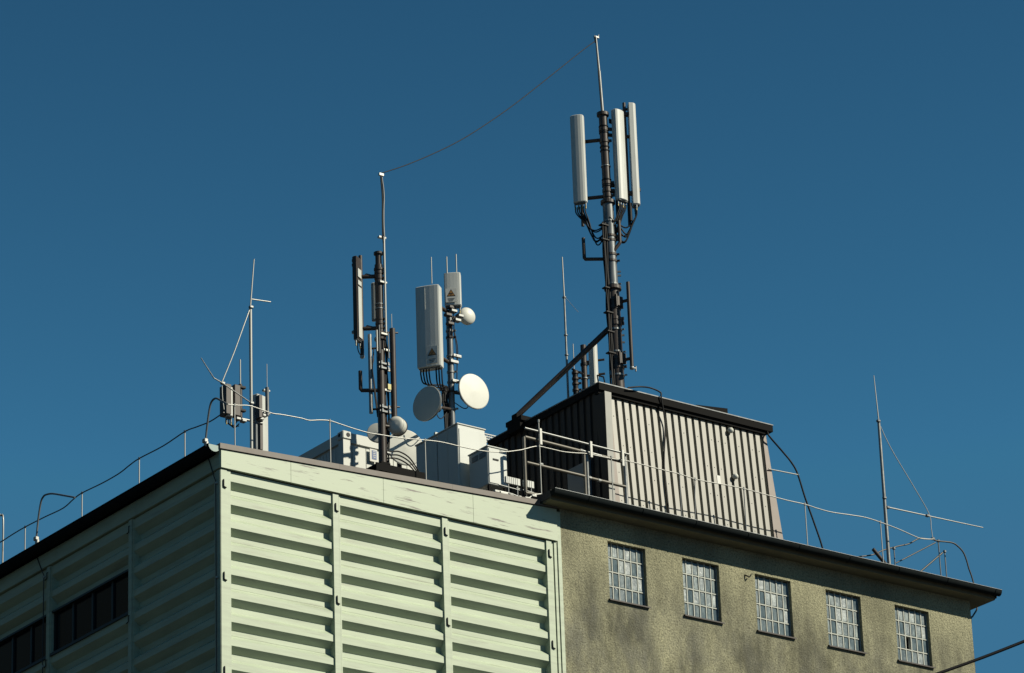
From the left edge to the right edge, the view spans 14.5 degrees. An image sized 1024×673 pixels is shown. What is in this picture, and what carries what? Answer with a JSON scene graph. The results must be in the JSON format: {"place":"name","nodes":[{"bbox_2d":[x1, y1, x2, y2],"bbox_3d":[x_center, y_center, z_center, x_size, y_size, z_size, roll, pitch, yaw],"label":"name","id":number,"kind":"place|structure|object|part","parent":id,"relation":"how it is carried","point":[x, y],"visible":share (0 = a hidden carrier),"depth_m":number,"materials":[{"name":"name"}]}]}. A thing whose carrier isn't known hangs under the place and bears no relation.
{"place":"outdoors","nodes":[
{"label":"outdoors","id":0,"kind":"place"},
{"bbox_2d":[366,462,424,478],"bbox_3d":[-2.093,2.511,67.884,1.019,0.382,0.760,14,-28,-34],"label":"grating platform","id":1,"kind":"structure","parent":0,"point":[381,467],"depth_m":67.61,"materials":[{"name":"metal"}]},
{"bbox_2d":[387,430,421,467],"bbox_3d":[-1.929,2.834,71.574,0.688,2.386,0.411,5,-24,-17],"label":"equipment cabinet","id":2,"kind":"object","parent":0,"point":[407,447],"visible":0.56,"depth_m":71.72,"materials":[{"name":"white metal"}]},
{"bbox_2d":[415,432,438,481],"bbox_3d":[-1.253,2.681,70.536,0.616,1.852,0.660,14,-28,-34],"label":"equipment cabinet","id":3,"kind":"object","parent":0,"point":[432,460],"visible":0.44,"depth_m":70.51,"materials":[{"name":"grey metal"}]},
{"bbox_2d":[436,422,486,486],"bbox_3d":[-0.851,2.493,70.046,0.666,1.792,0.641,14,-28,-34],"label":"equipment cabinet","id":4,"kind":"object","parent":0,"point":[453,464],"visible":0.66,"depth_m":69.97,"materials":[{"name":"white metal"}]},
{"bbox_3d":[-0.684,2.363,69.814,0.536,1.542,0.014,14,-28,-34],"label":"door","id":5,"kind":"part","parent":4,"relation":"part of","materials":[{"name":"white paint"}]},
{"bbox_2d":[468,445,507,491],"bbox_3d":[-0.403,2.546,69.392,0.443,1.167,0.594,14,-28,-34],"label":"equipment cabinet","id":6,"kind":"object","parent":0,"point":[487,471],"visible":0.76,"depth_m":69.29,"materials":[{"name":"grey metal"}]},
{"bbox_3d":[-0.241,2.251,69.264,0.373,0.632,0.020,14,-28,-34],"label":"door","id":7,"kind":"part","parent":6,"relation":"part of","materials":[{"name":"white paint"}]},
{"bbox_2d":[0,0,1023,672],"label":"sky","id":8,"kind":"structure","parent":0,"point":[832,192],"materials":[{"name":"blue"}]},
{"bbox_2d":[936,640,1023,672],"bbox_3d":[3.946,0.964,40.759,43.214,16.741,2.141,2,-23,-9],"label":"overhead cable","id":9,"kind":"object","parent":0,"point":[982,657],"visible":1,"depth_m":41.05,"materials":[{"name":"black rubber"}]},
{"label":"ground","id":10,"kind":"structure","parent":0,"visible":0},
{"bbox_2d":[0,443,565,672],"bbox_3d":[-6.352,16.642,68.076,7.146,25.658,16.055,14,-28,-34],"label":"clad building","id":11,"kind":"structure","parent":10,"relation":"on","point":[325,567],"depth_m":66.53,"materials":[{"name":"green paint"}]},
{"bbox_2d":[0,615,45,672],"bbox_3d":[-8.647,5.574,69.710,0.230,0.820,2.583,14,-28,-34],"label":"window","id":12,"kind":"structure","parent":11,"relation":"in","point":[21,650],"depth_m":69.46,"materials":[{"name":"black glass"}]},
{"bbox_2d":[50,569,127,656],"bbox_3d":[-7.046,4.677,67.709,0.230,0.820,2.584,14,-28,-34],"label":"window","id":13,"kind":"structure","parent":11,"relation":"in","point":[105,604],"depth_m":67.76,"materials":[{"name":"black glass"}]},
{"bbox_2d":[0,397,227,672],"bbox_3d":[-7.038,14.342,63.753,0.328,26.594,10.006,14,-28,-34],"label":"roof conductor","id":14,"kind":"object","parent":11,"relation":"attached to","point":[36,537],"visible":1,"depth_m":67.89,"materials":[{"name":"metal"}]},
{"bbox_2d":[201,259,270,447],"bbox_3d":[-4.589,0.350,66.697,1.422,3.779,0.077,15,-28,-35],"label":"lightning rod","id":15,"kind":"object","parent":11,"relation":"on","point":[251,402],"visible":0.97,"depth_m":66.72,"materials":[{"name":"metal"}]},
{"bbox_2d":[232,404,266,448],"bbox_3d":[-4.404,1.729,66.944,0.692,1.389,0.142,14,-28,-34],"label":"pipe support","id":16,"kind":"object","parent":11,"relation":"on","point":[256,422],"visible":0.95,"depth_m":67.13,"materials":[{"name":"metal"}]},
{"bbox_2d":[220,383,240,427],"bbox_3d":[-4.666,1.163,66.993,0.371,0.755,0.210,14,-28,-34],"label":"panel antenna","id":17,"kind":"object","parent":16,"relation":"attached to","point":[230,396],"visible":0.96,"depth_m":66.92,"materials":[{"name":"white plastic"}]},
{"bbox_2d":[238,359,245,417],"bbox_3d":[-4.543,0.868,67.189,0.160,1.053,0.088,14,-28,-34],"label":"whip antenna","id":18,"kind":"object","parent":16,"relation":"attached to","point":[241,389],"visible":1,"depth_m":67.15,"materials":[{"name":"grey metal"}]},
{"bbox_2d":[253,394,267,450],"bbox_3d":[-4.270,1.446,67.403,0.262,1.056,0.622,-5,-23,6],"label":"panel antenna","id":19,"kind":"object","parent":16,"relation":"attached to","point":[259,400],"visible":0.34,"depth_m":67.32,"materials":[{"name":"white plastic"}]},
{"bbox_2d":[262,387,269,416],"bbox_3d":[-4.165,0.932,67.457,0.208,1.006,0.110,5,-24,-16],"label":"whip antenna","id":20,"kind":"object","parent":16,"relation":"attached to","point":[266,390],"visible":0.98,"depth_m":67.36,"materials":[{"name":"metal"}]},
{"bbox_2d":[298,430,416,469],"bbox_3d":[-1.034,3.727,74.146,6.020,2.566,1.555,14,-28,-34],"label":"container","id":21,"kind":"object","parent":11,"relation":"on","point":[348,448],"visible":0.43,"depth_m":72.58,"materials":[{"name":"white metal"}]},
{"bbox_2d":[358,172,419,471],"bbox_3d":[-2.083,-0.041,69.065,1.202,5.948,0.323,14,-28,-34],"label":"antenna mast","id":22,"kind":"object","parent":11,"relation":"on","point":[383,384],"visible":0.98,"depth_m":68.61,"materials":[{"name":"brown metal"}]},
{"bbox_2d":[352,255,375,358],"bbox_3d":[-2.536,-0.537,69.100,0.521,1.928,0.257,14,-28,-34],"label":"panel antenna","id":23,"kind":"object","parent":22,"relation":"attached to","point":[359,328],"visible":1,"depth_m":68.97,"materials":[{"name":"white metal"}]},
{"bbox_2d":[367,423,377,442],"bbox_3d":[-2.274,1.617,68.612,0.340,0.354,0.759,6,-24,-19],"label":"dish antenna","id":24,"kind":"object","parent":22,"relation":"attached to","point":[372,428],"visible":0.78,"depth_m":68.67,"materials":[{"name":"white plastic"}]},
{"bbox_2d":[371,282,375,321],"bbox_3d":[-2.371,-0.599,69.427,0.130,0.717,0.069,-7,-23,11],"label":"panel antenna","id":25,"kind":"object","parent":22,"relation":"attached to","point":[373,301],"visible":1,"depth_m":69.40,"materials":[{"name":"white plastic"}]},
{"bbox_2d":[368,334,380,413],"bbox_3d":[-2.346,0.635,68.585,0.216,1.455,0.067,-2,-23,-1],"label":"rod antenna","id":26,"kind":"object","parent":22,"relation":"attached to","point":[370,349],"visible":1,"depth_m":68.58,"materials":[{"name":"metal"}]},
{"bbox_2d":[380,314,399,417],"bbox_3d":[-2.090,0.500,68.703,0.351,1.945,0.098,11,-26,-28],"label":"panel antenna","id":27,"kind":"object","parent":22,"relation":"attached to","point":[393,406],"visible":1,"depth_m":68.66,"materials":[{"name":"brown metal"}]},
{"bbox_2d":[386,416,407,436],"bbox_3d":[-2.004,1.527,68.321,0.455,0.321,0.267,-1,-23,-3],"label":"dish antenna","id":28,"kind":"object","parent":22,"relation":"attached to","point":[397,426],"visible":1,"depth_m":68.25,"materials":[{"name":"white paint"}]},
{"bbox_2d":[441,305,463,428],"bbox_3d":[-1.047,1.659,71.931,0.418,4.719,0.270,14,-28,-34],"label":"antenna mast","id":29,"kind":"object","parent":11,"relation":"on","point":[449,418],"visible":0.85,"depth_m":72.35,"materials":[{"name":"metal"}]},
{"bbox_2d":[415,257,449,404],"bbox_3d":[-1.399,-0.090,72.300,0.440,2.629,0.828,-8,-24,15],"label":"panel antenna","id":30,"kind":"object","parent":29,"relation":"attached to","point":[429,326],"visible":1,"depth_m":71.92,"materials":[{"name":"white plastic"}]},
{"bbox_2d":[413,386,451,421],"bbox_3d":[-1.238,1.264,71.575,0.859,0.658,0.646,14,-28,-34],"label":"dish antenna","id":31,"kind":"object","parent":29,"relation":"attached to","point":[427,404],"visible":1,"depth_m":71.36,"materials":[{"name":"white paint"}]},
{"bbox_2d":[444,254,461,338],"bbox_3d":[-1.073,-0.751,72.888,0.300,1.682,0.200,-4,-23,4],"label":"panel antenna","id":32,"kind":"object","parent":29,"relation":"attached to","point":[452,289],"visible":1,"depth_m":72.83,"materials":[{"name":"white plastic"}]},
{"bbox_2d":[452,307,474,324],"bbox_3d":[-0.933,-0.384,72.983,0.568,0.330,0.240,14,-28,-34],"label":"dish antenna","id":33,"kind":"object","parent":29,"relation":"attached to","point":[468,318],"visible":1,"depth_m":72.95,"materials":[{"name":"white paint"}]},
{"bbox_2d":[455,374,488,408],"bbox_3d":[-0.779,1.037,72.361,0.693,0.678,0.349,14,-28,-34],"label":"dish antenna","id":34,"kind":"object","parent":29,"relation":"attached to","point":[473,392],"visible":1,"depth_m":72.22,"materials":[{"name":"white paint"}]},
{"bbox_2d":[498,476,521,494],"bbox_3d":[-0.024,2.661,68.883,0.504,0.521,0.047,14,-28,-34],"label":"cable tray","id":35,"kind":"object","parent":11,"relation":"on","point":[512,481],"visible":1,"depth_m":68.95,"materials":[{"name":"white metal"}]},
{"bbox_2d":[516,480,534,497],"bbox_3d":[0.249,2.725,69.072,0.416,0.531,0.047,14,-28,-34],"label":"cable tray","id":36,"kind":"object","parent":11,"relation":"on","point":[530,484],"visible":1,"depth_m":69.16,"materials":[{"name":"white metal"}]},
{"bbox_2d":[228,403,932,561],"bbox_3d":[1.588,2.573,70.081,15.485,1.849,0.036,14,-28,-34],"label":"roof conductor","id":37,"kind":"object","parent":11,"relation":"on","point":[539,446],"visible":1,"depth_m":70.12,"materials":[{"name":"metal"}]},
{"bbox_2d":[533,487,1001,672],"bbox_3d":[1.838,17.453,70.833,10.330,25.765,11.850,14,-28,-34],"label":"concrete building","id":38,"kind":"structure","parent":10,"relation":"on","point":[646,590],"depth_m":70.81,"materials":[{"name":"beige concrete"}]},
{"bbox_2d":[522,427,629,503],"bbox_3d":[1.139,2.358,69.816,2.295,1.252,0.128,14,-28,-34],"label":"guard rail","id":39,"kind":"object","parent":38,"relation":"on","point":[586,476],"visible":0.94,"depth_m":69.89,"materials":[{"name":"metal"}]},
{"bbox_2d":[494,489,540,497],"bbox_3d":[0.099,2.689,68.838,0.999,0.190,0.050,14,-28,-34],"label":"pipe clamps","id":40,"kind":"object","parent":39,"relation":"attached to","point":[532,495],"visible":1,"depth_m":68.77,"materials":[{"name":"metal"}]},
{"bbox_2d":[608,543,650,607],"bbox_3d":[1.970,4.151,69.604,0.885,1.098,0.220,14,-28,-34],"label":"window","id":41,"kind":"structure","parent":38,"relation":"in","point":[626,570],"depth_m":69.64,"materials":[{"name":"white glass"}]},
{"bbox_2d":[487,381,782,538],"bbox_3d":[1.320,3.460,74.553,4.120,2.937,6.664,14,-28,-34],"label":"roof cabin","id":42,"kind":"object","parent":38,"relation":"on","point":[715,444],"visible":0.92,"depth_m":72.25,"materials":[{"name":"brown metal"}]},
{"bbox_2d":[485,433,494,442],"bbox_3d":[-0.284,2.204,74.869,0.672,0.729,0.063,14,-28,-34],"label":"screen","id":43,"kind":"object","parent":42,"relation":"on","point":[488,436],"visible":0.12,"depth_m":74.86,"materials":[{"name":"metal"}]},
{"bbox_2d":[506,327,606,435],"bbox_3d":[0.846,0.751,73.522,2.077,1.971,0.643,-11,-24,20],"label":"mast brace","id":44,"kind":"object","parent":42,"relation":"on","point":[515,425],"visible":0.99,"depth_m":73.47,"materials":[{"name":"brown metal"}]},
{"bbox_2d":[562,257,577,397],"bbox_3d":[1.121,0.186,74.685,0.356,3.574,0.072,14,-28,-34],"label":"lightning rod","id":45,"kind":"object","parent":42,"relation":"on","point":[566,351],"visible":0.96,"depth_m":74.70,"materials":[{"name":"metal"}]},
{"bbox_2d":[571,345,583,394],"bbox_3d":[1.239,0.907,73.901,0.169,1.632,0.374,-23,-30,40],"label":"whip antenna","id":46,"kind":"object","parent":42,"relation":"on","point":[575,382],"visible":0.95,"depth_m":73.86,"materials":[{"name":"grey metal"}]},
{"bbox_2d":[567,459,591,495],"bbox_3d":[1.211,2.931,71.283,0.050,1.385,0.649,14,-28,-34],"label":"door","id":47,"kind":"structure","parent":42,"relation":"in","point":[575,483],"depth_m":71.46,"materials":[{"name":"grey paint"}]},
{"bbox_2d":[580,344,604,389],"bbox_3d":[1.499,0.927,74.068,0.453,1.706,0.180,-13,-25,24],"label":"stub mast","id":48,"kind":"object","parent":42,"relation":"on","point":[584,363],"visible":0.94,"depth_m":74.22,"materials":[{"name":"grey metal"}]},
{"bbox_2d":[588,343,598,385],"bbox_3d":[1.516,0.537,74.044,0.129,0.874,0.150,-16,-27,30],"label":"panel antenna","id":49,"kind":"object","parent":48,"relation":"attached to","point":[593,363],"visible":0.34,"depth_m":73.99,"materials":[{"name":"white plastic"}]},
{"bbox_2d":[582,35,626,387],"bbox_3d":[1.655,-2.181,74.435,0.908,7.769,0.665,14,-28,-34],"label":"antenna mast","id":50,"kind":"object","parent":42,"relation":"on","point":[616,353],"visible":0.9,"depth_m":74.21,"materials":[{"name":"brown metal"}]},
{"bbox_2d":[382,41,594,172],"bbox_3d":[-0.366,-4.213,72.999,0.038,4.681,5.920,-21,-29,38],"label":"aerial wire","id":51,"kind":"object","parent":50,"relation":"attached to","point":[492,119],"visible":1,"depth_m":72.86,"materials":[{"name":"black metal"}]},
{"bbox_2d":[570,114,607,245],"bbox_3d":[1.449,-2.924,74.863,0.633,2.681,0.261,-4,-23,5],"label":"panel antenna","id":52,"kind":"object","parent":50,"relation":"attached to","point":[581,198],"visible":1,"depth_m":74.83,"materials":[{"name":"white plastic"}]},
{"bbox_2d":[608,108,627,234],"bbox_3d":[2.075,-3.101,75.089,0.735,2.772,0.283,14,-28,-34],"label":"panel antenna","id":53,"kind":"object","parent":50,"relation":"attached to","point":[616,121],"visible":1,"depth_m":74.95,"materials":[{"name":"white plastic"}]},
{"bbox_2d":[608,102,640,243],"bbox_3d":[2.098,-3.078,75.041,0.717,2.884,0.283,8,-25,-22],"label":"panel antenna","id":54,"kind":"object","parent":50,"relation":"attached to","point":[635,191],"visible":1,"depth_m":75.07,"materials":[{"name":"white plastic"}]},
{"bbox_2d":[621,281,636,371],"bbox_3d":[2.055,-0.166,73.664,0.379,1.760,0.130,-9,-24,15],"label":"rod antenna","id":55,"kind":"object","parent":50,"relation":"attached to","point":[628,301],"visible":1,"depth_m":73.57,"materials":[{"name":"grey metal"}]},
{"bbox_2d":[627,386,669,512],"bbox_3d":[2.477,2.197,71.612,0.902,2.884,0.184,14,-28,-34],"label":"black cable","id":56,"kind":"object","parent":42,"relation":"hanging from","point":[664,437],"visible":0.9,"depth_m":72.00,"materials":[{"name":"rubber"}]},
{"bbox_2d":[768,468,797,474],"bbox_3d":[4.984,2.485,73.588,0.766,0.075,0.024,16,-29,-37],"label":"support bar","id":57,"kind":"object","parent":42,"relation":"attached to","point":[783,471],"visible":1,"depth_m":73.58,"materials":[{"name":"metal"}]},
{"bbox_2d":[766,431,823,548],"bbox_3d":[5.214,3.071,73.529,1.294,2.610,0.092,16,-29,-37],"label":"black cable","id":58,"kind":"object","parent":42,"relation":"hanging from","point":[781,450],"visible":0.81,"depth_m":73.69,"materials":[{"name":"rubber"}]},
{"bbox_2d":[682,560,724,623],"bbox_3d":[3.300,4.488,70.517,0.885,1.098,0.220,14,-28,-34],"label":"window","id":59,"kind":"structure","parent":38,"relation":"in","point":[699,580],"depth_m":70.55,"materials":[{"name":"white glass"}]},
{"bbox_2d":[755,576,796,638],"bbox_3d":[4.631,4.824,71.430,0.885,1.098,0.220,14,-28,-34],"label":"window","id":60,"kind":"structure","parent":38,"relation":"in","point":[772,596],"depth_m":71.47,"materials":[{"name":"white glass"}]},
{"bbox_2d":[826,591,866,653],"bbox_3d":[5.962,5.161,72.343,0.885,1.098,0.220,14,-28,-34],"label":"window","id":61,"kind":"structure","parent":38,"relation":"in","point":[842,611],"depth_m":72.38,"materials":[{"name":"white glass"}]},
{"bbox_2d":[895,607,935,667],"bbox_3d":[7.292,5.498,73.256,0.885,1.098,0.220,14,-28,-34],"label":"window","id":62,"kind":"structure","parent":38,"relation":"in","point":[911,626],"depth_m":73.29,"materials":[{"name":"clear glass"}]},
{"bbox_2d":[858,537,977,671],"bbox_3d":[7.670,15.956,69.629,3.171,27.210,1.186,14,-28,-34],"label":"roof conductor","id":63,"kind":"object","parent":38,"relation":"attached to","point":[877,554],"visible":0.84,"depth_m":75.03,"materials":[{"name":"metal"}]},
{"bbox_2d":[873,375,982,563],"bbox_3d":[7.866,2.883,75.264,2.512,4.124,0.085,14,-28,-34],"label":"lightning rod","id":64,"kind":"object","parent":38,"relation":"on","point":[884,497],"visible":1,"depth_m":74.70,"materials":[{"name":"metal"}]}
]}

